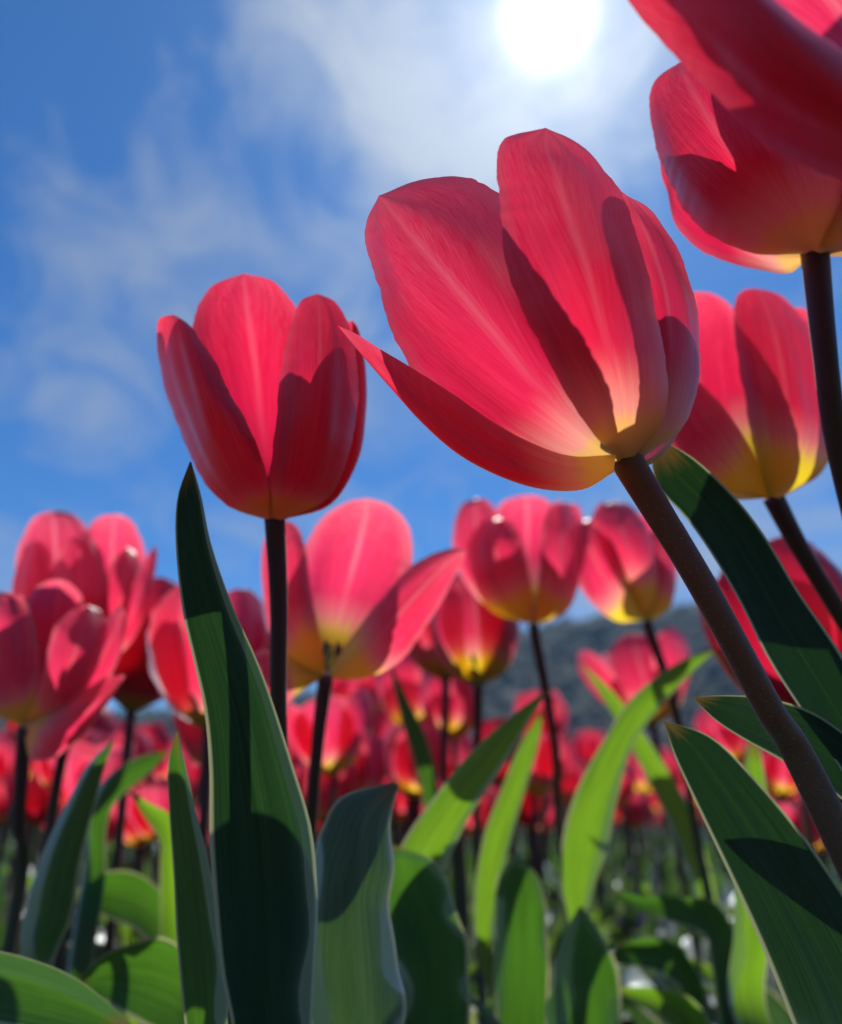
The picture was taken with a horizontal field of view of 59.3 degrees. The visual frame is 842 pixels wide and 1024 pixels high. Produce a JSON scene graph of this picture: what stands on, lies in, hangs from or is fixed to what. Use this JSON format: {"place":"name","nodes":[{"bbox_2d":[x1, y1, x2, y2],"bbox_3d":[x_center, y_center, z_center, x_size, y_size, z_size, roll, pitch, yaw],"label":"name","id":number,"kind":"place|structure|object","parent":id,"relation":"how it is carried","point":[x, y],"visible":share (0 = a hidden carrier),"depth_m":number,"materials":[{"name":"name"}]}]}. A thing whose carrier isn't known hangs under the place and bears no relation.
{"place":"outdoors","nodes":[
{"label":"outdoors","id":0,"kind":"place"},
{"bbox_2d":[122,861,137,945],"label":"tulip plant","id":1,"kind":"object","parent":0,"point":[131,936],"visible":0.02,"depth_m":0.60,"materials":[{"name":"green plant"}]},
{"bbox_2d":[193,766,200,812],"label":"tulip plant","id":2,"kind":"object","parent":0,"point":[196,795],"visible":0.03,"depth_m":0.59,"materials":[{"name":"red plant"}]},
{"bbox_2d":[27,652,708,830],"bbox_3d":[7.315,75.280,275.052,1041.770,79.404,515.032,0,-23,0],"label":"hills","id":3,"kind":"structure","parent":0,"point":[657,828],"depth_m":123.98,"materials":[{"name":"green plant"}]},
{"bbox_2d":[0,602,745,826],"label":"forest","id":4,"kind":"object","parent":3,"relation":"on","point":[566,639],"visible":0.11,"depth_m":227.80,"materials":[{"name":"green plant"}]},
{"bbox_2d":[38,831,708,844],"bbox_3d":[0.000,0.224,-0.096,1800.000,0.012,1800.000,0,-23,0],"label":"ground","id":5,"kind":"structure","parent":0,"point":[658,832],"depth_m":56.27,"materials":[{"name":"soil"}]},
{"bbox_2d":[0,773,13,836],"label":"tulip plant","id":6,"kind":"object","parent":5,"relation":"on","point":[6,787],"visible":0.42,"depth_m":0.74,"materials":[{"name":"red plant"}]},
{"bbox_2d":[0,742,15,945],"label":"tulip plant","id":7,"kind":"object","parent":5,"relation":"on","point":[7,757],"visible":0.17,"depth_m":0.82,"materials":[{"name":"red plant"}]},
{"bbox_2d":[0,720,31,862],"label":"tulip plant","id":8,"kind":"object","parent":5,"relation":"on","point":[12,728],"visible":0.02,"depth_m":0.56,"materials":[{"name":"red plant"}]},
{"bbox_2d":[1,760,33,895],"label":"tulip plant","id":9,"kind":"object","parent":5,"relation":"on","point":[11,867],"visible":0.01,"depth_m":0.70,"materials":[{"name":"red plant"}]},
{"bbox_2d":[12,824,42,911],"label":"tulip plant","id":10,"kind":"object","parent":5,"relation":"on","point":[36,859],"visible":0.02,"depth_m":1.09,"materials":[{"name":"green plant"}]},
{"bbox_2d":[26,772,62,852],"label":"tulip plant","id":11,"kind":"object","parent":5,"relation":"on","point":[38,793],"visible":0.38,"depth_m":0.62,"materials":[{"name":"red plant"}]},
{"bbox_2d":[4,730,97,955],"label":"tulip plant","id":12,"kind":"object","parent":5,"relation":"on","point":[41,769],"visible":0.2,"depth_m":0.60,"materials":[{"name":"red plant"}]},
{"bbox_2d":[0,579,131,1023],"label":"tulip plant","id":13,"kind":"object","parent":5,"relation":"on","point":[61,645],"visible":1,"depth_m":0.33,"materials":[{"name":"red plant"}]},
{"bbox_2d":[3,706,135,946],"bbox_3d":[-0.344,0.394,0.765,0.159,0.378,0.137,-21,-31,40],"label":"tulip plant","id":14,"kind":"object","parent":5,"relation":"on","point":[105,721],"visible":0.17,"depth_m":0.81,"materials":[{"name":"red plant"}]},
{"bbox_2d":[22,916,139,1023],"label":"leafy plant","id":15,"kind":"object","parent":5,"relation":"on","point":[99,950],"visible":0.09,"depth_m":0.55,"materials":[{"name":"green plant"}]},
{"bbox_2d":[62,807,115,941],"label":"tulip plant","id":16,"kind":"object","parent":5,"relation":"on","point":[110,831],"visible":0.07,"depth_m":0.65,"materials":[{"name":"green plant"}]},
{"bbox_2d":[11,511,168,979],"bbox_3d":[-0.178,0.199,0.354,0.086,0.417,0.086,-6,-24,13],"label":"tulip plant","id":17,"kind":"object","parent":5,"relation":"on","point":[105,565],"visible":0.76,"depth_m":0.40,"materials":[{"name":"red plant"}]},
{"bbox_2d":[48,741,134,969],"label":"tulip plant","id":18,"kind":"object","parent":5,"relation":"on","point":[81,755],"visible":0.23,"depth_m":0.54,"materials":[{"name":"red plant"}]},
{"bbox_2d":[69,917,122,946],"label":"leafy plant","id":19,"kind":"object","parent":5,"relation":"on","point":[118,933],"visible":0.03,"depth_m":0.62,"materials":[{"name":"green plant"}]},
{"bbox_2d":[98,731,151,942],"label":"tulip plant","id":20,"kind":"object","parent":5,"relation":"on","point":[141,739],"visible":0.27,"depth_m":0.71,"materials":[{"name":"red plant"}]},
{"bbox_2d":[75,870,184,1023],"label":"leafy plant","id":21,"kind":"object","parent":5,"relation":"on","point":[139,982],"visible":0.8,"depth_m":0.31,"materials":[{"name":"green plant"}]},
{"bbox_2d":[111,785,150,875],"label":"tulip plant","id":22,"kind":"object","parent":5,"relation":"on","point":[131,834],"visible":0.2,"depth_m":0.65,"materials":[{"name":"red plant"}]},
{"bbox_2d":[124,836,142,873],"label":"tulip plant","id":23,"kind":"object","parent":5,"relation":"on","point":[134,844],"visible":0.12,"depth_m":0.76,"materials":[{"name":"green plant"}]},
{"bbox_2d":[103,577,176,954],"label":"tulip plant","id":24,"kind":"object","parent":5,"relation":"on","point":[137,690],"visible":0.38,"depth_m":0.44,"materials":[{"name":"red plant"}]},
{"bbox_2d":[133,722,170,871],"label":"tulip plant","id":25,"kind":"object","parent":5,"relation":"on","point":[158,735],"visible":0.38,"depth_m":0.89,"materials":[{"name":"red plant"}]},
{"bbox_2d":[126,777,195,887],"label":"tulip plant","id":26,"kind":"object","parent":5,"relation":"on","point":[155,793],"visible":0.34,"depth_m":0.59,"materials":[{"name":"red plant"}]},
{"bbox_2d":[143,740,188,876],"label":"tulip plant","id":27,"kind":"object","parent":5,"relation":"on","point":[161,772],"visible":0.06,"depth_m":1.13,"materials":[{"name":"red plant"}]},
{"bbox_2d":[133,713,228,1014],"bbox_3d":[-0.134,0.316,0.552,0.140,0.355,0.091,-3,-23,6],"label":"tulip plant","id":28,"kind":"object","parent":5,"relation":"on","point":[190,735],"visible":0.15,"depth_m":0.58,"materials":[{"name":"red plant"}]},
{"bbox_2d":[186,758,198,803],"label":"tulip plant","id":29,"kind":"object","parent":5,"relation":"on","point":[192,768],"visible":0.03,"depth_m":0.64,"materials":[{"name":"red plant"}]},
{"bbox_2d":[126,585,269,943],"bbox_3d":[-0.116,0.220,0.351,0.077,0.373,0.074,0,-23,0],"label":"tulip plant","id":30,"kind":"object","parent":5,"relation":"on","point":[171,665],"visible":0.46,"depth_m":0.38,"materials":[{"name":"red plant"}]},
{"bbox_2d":[157,273,406,1023],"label":"tulip plant","id":31,"kind":"object","parent":5,"relation":"on","point":[279,918],"visible":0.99,"depth_m":0.20,"materials":[{"name":"red plant"}]},
{"bbox_2d":[300,762,356,832],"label":"tulip plant","id":32,"kind":"object","parent":5,"relation":"on","point":[346,780],"visible":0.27,"depth_m":0.60,"materials":[{"name":"red plant"}]},
{"bbox_2d":[287,688,372,809],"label":"tulip plant","id":33,"kind":"object","parent":5,"relation":"on","point":[349,721],"visible":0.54,"depth_m":0.53,"materials":[{"name":"red plant"}]},
{"bbox_2d":[329,673,382,712],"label":"tulip plant","id":34,"kind":"object","parent":5,"relation":"on","point":[344,688],"visible":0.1,"depth_m":0.77,"materials":[{"name":"pink plant"}]},
{"bbox_2d":[254,498,465,848],"bbox_3d":[-0.045,0.181,0.278,0.068,0.387,0.133,14,-27,-29],"label":"tulip plant","id":35,"kind":"object","parent":5,"relation":"on","point":[365,598],"visible":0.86,"depth_m":0.32,"materials":[{"name":"pink plant"}]},
{"bbox_2d":[354,734,387,790],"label":"tulip plant","id":36,"kind":"object","parent":5,"relation":"on","point":[371,767],"visible":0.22,"depth_m":0.63,"materials":[{"name":"red plant"}]},
{"bbox_2d":[370,706,396,845],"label":"tulip plant","id":37,"kind":"object","parent":5,"relation":"on","point":[382,722],"visible":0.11,"depth_m":0.76,"materials":[{"name":"red plant"}]},
{"bbox_2d":[377,654,427,826],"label":"tulip plant","id":38,"kind":"object","parent":5,"relation":"on","point":[410,674],"visible":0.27,"depth_m":0.70,"materials":[{"name":"pink plant"}]},
{"bbox_2d":[383,721,464,931],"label":"tulip plant","id":39,"kind":"object","parent":5,"relation":"on","point":[401,770],"visible":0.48,"depth_m":0.57,"materials":[{"name":"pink plant"}]},
{"bbox_2d":[390,572,459,876],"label":"tulip plant","id":40,"kind":"object","parent":5,"relation":"on","point":[423,655],"visible":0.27,"depth_m":0.48,"materials":[{"name":"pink plant"}]},
{"bbox_2d":[384,775,473,927],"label":"tulip plant","id":41,"kind":"object","parent":5,"relation":"on","point":[401,804],"visible":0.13,"depth_m":0.75,"materials":[{"name":"red plant"}]},
{"bbox_2d":[390,845,470,1023],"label":"leafy plant","id":42,"kind":"object","parent":5,"relation":"on","point":[432,946],"visible":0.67,"depth_m":0.30,"materials":[{"name":"green plant"}]},
{"bbox_2d":[450,851,456,910],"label":"tulip plant","id":43,"kind":"object","parent":5,"relation":"on","point":[453,880],"visible":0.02,"depth_m":0.77,"materials":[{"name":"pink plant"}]},
{"bbox_2d":[438,742,472,945],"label":"tulip plant","id":44,"kind":"object","parent":5,"relation":"on","point":[465,750],"visible":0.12,"depth_m":0.62,"materials":[{"name":"green plant"}]},
{"bbox_2d":[400,575,547,1023],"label":"tulip plant","id":45,"kind":"object","parent":5,"relation":"on","point":[475,639],"visible":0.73,"depth_m":0.46,"materials":[{"name":"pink plant"}]},
{"bbox_2d":[459,913,495,1023],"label":"leafy plant","id":46,"kind":"object","parent":5,"relation":"on","point":[473,984],"visible":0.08,"depth_m":0.56,"materials":[{"name":"green plant"}]},
{"bbox_2d":[470,994,500,1023],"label":"leafy plant","id":47,"kind":"object","parent":5,"relation":"on","point":[487,1015],"visible":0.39,"depth_m":0.36,"materials":[{"name":"green plant"}]},
{"bbox_2d":[449,733,551,978],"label":"tulip plant","id":48,"kind":"object","parent":5,"relation":"on","point":[467,739],"visible":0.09,"depth_m":0.71,"materials":[{"name":"red plant"}]},
{"bbox_2d":[465,785,553,945],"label":"tulip plant","id":49,"kind":"object","parent":5,"relation":"on","point":[487,802],"visible":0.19,"depth_m":0.72,"materials":[{"name":"red plant"}]},
{"bbox_2d":[452,495,582,1009],"bbox_3d":[0.060,0.202,0.396,0.082,0.443,0.111,0,-23,0],"label":"tulip plant","id":50,"kind":"object","parent":5,"relation":"on","point":[521,560],"visible":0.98,"depth_m":0.42,"materials":[{"name":"red plant"}]},
{"bbox_2d":[470,829,566,958],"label":"tulip plant","id":51,"kind":"object","parent":5,"relation":"on","point":[561,929],"visible":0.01,"depth_m":0.74,"materials":[{"name":"green plant"}]},
{"bbox_2d":[494,790,550,924],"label":"tulip plant","id":52,"kind":"object","parent":5,"relation":"on","point":[524,817],"visible":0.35,"depth_m":0.69,"materials":[{"name":"red plant"}]},
{"bbox_2d":[421,673,630,1023],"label":"tulip plant","id":53,"kind":"object","parent":5,"relation":"on","point":[461,708],"visible":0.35,"depth_m":0.59,"materials":[{"name":"red plant"}]},
{"bbox_2d":[495,786,562,953],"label":"tulip plant","id":54,"kind":"object","parent":5,"relation":"on","point":[497,794],"visible":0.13,"depth_m":0.80,"materials":[{"name":"green plant"}]},
{"bbox_2d":[472,731,621,976],"bbox_3d":[0.102,0.332,0.560,0.133,0.328,0.062,-4,-23,9],"label":"tulip plant","id":55,"kind":"object","parent":5,"relation":"on","point":[539,783],"visible":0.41,"depth_m":0.59,"materials":[{"name":"red plant"}]},
{"bbox_2d":[481,716,614,944],"bbox_3d":[0.073,0.310,0.509,0.138,0.328,0.119,-10,-25,22],"label":"tulip plant","id":56,"kind":"object","parent":5,"relation":"on","point":[488,727],"visible":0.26,"depth_m":0.54,"materials":[{"name":"red plant"}]},
{"bbox_2d":[493,854,621,1023],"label":"leafy plant","id":57,"kind":"object","parent":5,"relation":"on","point":[586,987],"visible":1,"depth_m":0.37,"materials":[{"name":"green plant"}]},
{"bbox_2d":[545,882,588,915],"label":"leafy plant","id":58,"kind":"object","parent":5,"relation":"on","point":[549,894],"visible":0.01,"depth_m":1.05,"materials":[{"name":"green plant"}]},
{"bbox_2d":[512,689,623,944],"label":"tulip plant","id":59,"kind":"object","parent":5,"relation":"on","point":[560,708],"visible":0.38,"depth_m":0.65,"materials":[{"name":"red plant"}]},
{"bbox_2d":[538,796,601,921],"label":"tulip plant","id":60,"kind":"object","parent":5,"relation":"on","point":[550,824],"visible":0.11,"depth_m":0.99,"materials":[{"name":"green plant"}]},
{"bbox_2d":[545,876,620,925],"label":"leafy plant","id":61,"kind":"object","parent":5,"relation":"on","point":[613,904],"visible":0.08,"depth_m":1.04,"materials":[{"name":"green plant"}]},
{"bbox_2d":[547,899,618,986],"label":"leafy plant","id":62,"kind":"object","parent":5,"relation":"on","point":[552,915],"visible":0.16,"depth_m":0.75,"materials":[{"name":"green plant"}]},
{"bbox_2d":[545,741,620,910],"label":"tulip","id":63,"kind":"object","parent":5,"relation":"on","point":[557,880],"visible":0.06,"depth_m":1.47,"materials":[{"name":"pink plant"}]},
{"bbox_2d":[338,128,841,1023],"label":"tulip plant","id":64,"kind":"object","parent":5,"relation":"on","point":[540,308],"visible":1,"depth_m":0.16,"materials":[{"name":"red plant"}]},
{"bbox_2d":[545,729,654,927],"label":"tulip plant","id":65,"kind":"object","parent":5,"relation":"on","point":[587,744],"visible":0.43,"depth_m":1.04,"materials":[{"name":"red plant"}]},
{"bbox_2d":[558,757,644,942],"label":"tulip plant","id":66,"kind":"object","parent":5,"relation":"on","point":[571,781],"visible":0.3,"depth_m":0.95,"materials":[{"name":"red plant"}]},
{"bbox_2d":[589,891,623,917],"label":"leafy plant","id":67,"kind":"object","parent":5,"relation":"on","point":[606,900],"visible":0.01,"depth_m":1.00,"materials":[{"name":"green plant"}]},
{"bbox_2d":[545,900,683,952],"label":"leafy plant","id":68,"kind":"object","parent":5,"relation":"on","point":[616,946],"visible":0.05,"depth_m":0.80,"materials":[{"name":"green plant"}]},
{"bbox_2d":[601,908,637,945],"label":"leafy plant","id":69,"kind":"object","parent":5,"relation":"on","point":[622,924],"visible":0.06,"depth_m":0.94,"materials":[{"name":"green plant"}]},
{"bbox_2d":[609,832,630,890],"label":"tulip","id":70,"kind":"object","parent":5,"relation":"on","point":[614,870],"visible":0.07,"depth_m":2.01,"materials":[{"name":"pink plant"}]},
{"bbox_2d":[588,821,652,910],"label":"tulip plant","id":71,"kind":"object","parent":5,"relation":"on","point":[618,857],"visible":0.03,"depth_m":1.33,"materials":[{"name":"green plant"}]},
{"bbox_2d":[617,790,649,881],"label":"tulip plant","id":72,"kind":"object","parent":5,"relation":"on","point":[638,804],"visible":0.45,"depth_m":1.07,"materials":[{"name":"red plant"}]},
{"bbox_2d":[619,874,652,937],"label":"leafy plant","id":73,"kind":"object","parent":5,"relation":"on","point":[637,925],"visible":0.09,"depth_m":0.96,"materials":[{"name":"green plant"}]},
{"bbox_2d":[587,876,686,944],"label":"leafy plant","id":74,"kind":"object","parent":5,"relation":"on","point":[673,885],"visible":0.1,"depth_m":0.88,"materials":[{"name":"green plant"}]},
{"bbox_2d":[612,947,668,990],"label":"leafy plant","id":75,"kind":"object","parent":5,"relation":"on","point":[655,982],"visible":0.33,"depth_m":0.46,"materials":[{"name":"green plant"}]},
{"bbox_2d":[604,749,680,917],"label":"tulip plant","id":76,"kind":"object","parent":5,"relation":"on","point":[632,762],"visible":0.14,"depth_m":1.05,"materials":[{"name":"green plant"}]},
{"bbox_2d":[613,748,681,943],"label":"tulip plant","id":77,"kind":"object","parent":5,"relation":"on","point":[672,766],"visible":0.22,"depth_m":0.89,"materials":[{"name":"red plant"}]},
{"bbox_2d":[616,764,680,940],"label":"tulip plant","id":78,"kind":"object","parent":5,"relation":"on","point":[626,792],"visible":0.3,"depth_m":0.94,"materials":[{"name":"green plant"}]},
{"bbox_2d":[561,502,735,1023],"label":"tulip plant","id":79,"kind":"object","parent":5,"relation":"on","point":[628,571],"visible":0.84,"depth_m":0.42,"materials":[{"name":"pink plant"}]},
{"bbox_2d":[577,628,720,1023],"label":"tulip plant","id":80,"kind":"object","parent":5,"relation":"on","point":[621,674],"visible":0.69,"depth_m":0.59,"materials":[{"name":"pink plant"}]},
{"bbox_2d":[621,926,681,1023],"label":"leafy plant","id":81,"kind":"object","parent":5,"relation":"on","point":[637,1013],"visible":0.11,"depth_m":0.50,"materials":[{"name":"green plant"}]},
{"bbox_2d":[617,760,689,937],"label":"tulip plant","id":82,"kind":"object","parent":5,"relation":"on","point":[641,784],"visible":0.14,"depth_m":1.11,"materials":[{"name":"green plant"}]},
{"bbox_2d":[647,791,671,878],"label":"tulip","id":83,"kind":"object","parent":5,"relation":"on","point":[654,802],"visible":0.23,"depth_m":2.03,"materials":[{"name":"red plant"}]},
{"bbox_2d":[617,965,713,1019],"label":"leafy plant","id":84,"kind":"object","parent":5,"relation":"on","point":[631,976],"visible":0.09,"depth_m":0.55,"materials":[{"name":"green plant"}]},
{"bbox_2d":[612,889,733,1023],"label":"leafy plant","id":85,"kind":"object","parent":5,"relation":"on","point":[708,920],"visible":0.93,"depth_m":0.41,"materials":[{"name":"green plant"}]},
{"bbox_2d":[656,921,693,1023],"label":"leafy plant","id":86,"kind":"object","parent":5,"relation":"on","point":[676,936],"visible":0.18,"depth_m":0.68,"materials":[{"name":"green plant"}]},
{"bbox_2d":[627,747,722,896],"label":"tulip","id":87,"kind":"object","parent":5,"relation":"on","point":[675,870],"visible":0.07,"depth_m":1.51,"materials":[{"name":"pink plant"}]},
{"bbox_2d":[645,854,705,952],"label":"leafy plant","id":88,"kind":"object","parent":5,"relation":"on","point":[653,925],"visible":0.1,"depth_m":0.77,"materials":[{"name":"green plant"}]},
{"bbox_2d":[656,921,709,991],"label":"leafy plant","id":89,"kind":"object","parent":5,"relation":"on","point":[705,953],"visible":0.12,"depth_m":0.75,"materials":[{"name":"green plant"}]},
{"bbox_2d":[622,963,780,1017],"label":"leafy plant","id":90,"kind":"object","parent":5,"relation":"on","point":[712,999],"visible":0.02,"depth_m":0.58,"materials":[{"name":"green plant"}]},
{"bbox_2d":[693,709,748,764],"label":"tulip plant","id":91,"kind":"object","parent":5,"relation":"on","point":[733,744],"visible":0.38,"depth_m":0.85,"materials":[{"name":"red plant"}]},
{"bbox_2d":[721,875,734,912],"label":"leafy plant","id":92,"kind":"object","parent":5,"relation":"on","point":[727,898],"visible":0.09,"depth_m":1.07,"materials":[{"name":"green plant"}]},
{"bbox_2d":[628,0,841,180],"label":"tulip plant","id":93,"kind":"object","parent":5,"relation":"on","point":[768,73],"visible":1,"depth_m":0.12,"materials":[{"name":"red plant"}]},
{"bbox_2d":[688,957,791,1023],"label":"leafy plant","id":94,"kind":"object","parent":5,"relation":"on","point":[778,1013],"visible":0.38,"depth_m":0.45,"materials":[{"name":"green plant"}]},
{"bbox_2d":[649,62,841,515],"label":"tulip plant","id":95,"kind":"object","parent":5,"relation":"on","point":[739,193],"visible":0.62,"depth_m":0.19,"materials":[{"name":"red plant"}]},
{"bbox_2d":[671,288,841,1023],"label":"tulip plant","id":96,"kind":"object","parent":5,"relation":"on","point":[751,428],"visible":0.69,"depth_m":0.26,"materials":[{"name":"red plant"}]},
{"bbox_2d":[703,795,814,992],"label":"tulip plant","id":97,"kind":"object","parent":5,"relation":"on","point":[807,825],"visible":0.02,"depth_m":0.54,"materials":[{"name":"red plant"}]},
{"bbox_2d":[731,749,796,907],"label":"tulip plant","id":98,"kind":"object","parent":5,"relation":"on","point":[780,783],"visible":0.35,"depth_m":0.77,"materials":[{"name":"red plant"}]},
{"bbox_2d":[697,536,841,802],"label":"tulip plant","id":99,"kind":"object","parent":5,"relation":"on","point":[802,583],"visible":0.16,"depth_m":0.34,"materials":[{"name":"red plant"}]},
{"bbox_2d":[777,802,795,821],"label":"tulip plant","id":100,"kind":"object","parent":5,"relation":"on","point":[788,809],"visible":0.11,"depth_m":0.70,"materials":[{"name":"red plant"}]},
{"bbox_2d":[790,802,825,853],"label":"tulip plant","id":101,"kind":"object","parent":5,"relation":"on","point":[819,846],"visible":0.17,"depth_m":0.74,"materials":[{"name":"red plant"}]},
{"bbox_2d":[3,774,837,901],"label":"tulip field","id":102,"kind":"structure","parent":0,"point":[708,845],"depth_m":2.38,"materials":[{"name":"green plant"}]},
{"bbox_2d":[0,0,841,711],"label":"sky","id":103,"kind":"structure","parent":0,"point":[155,154],"materials":[{"name":"blue"}]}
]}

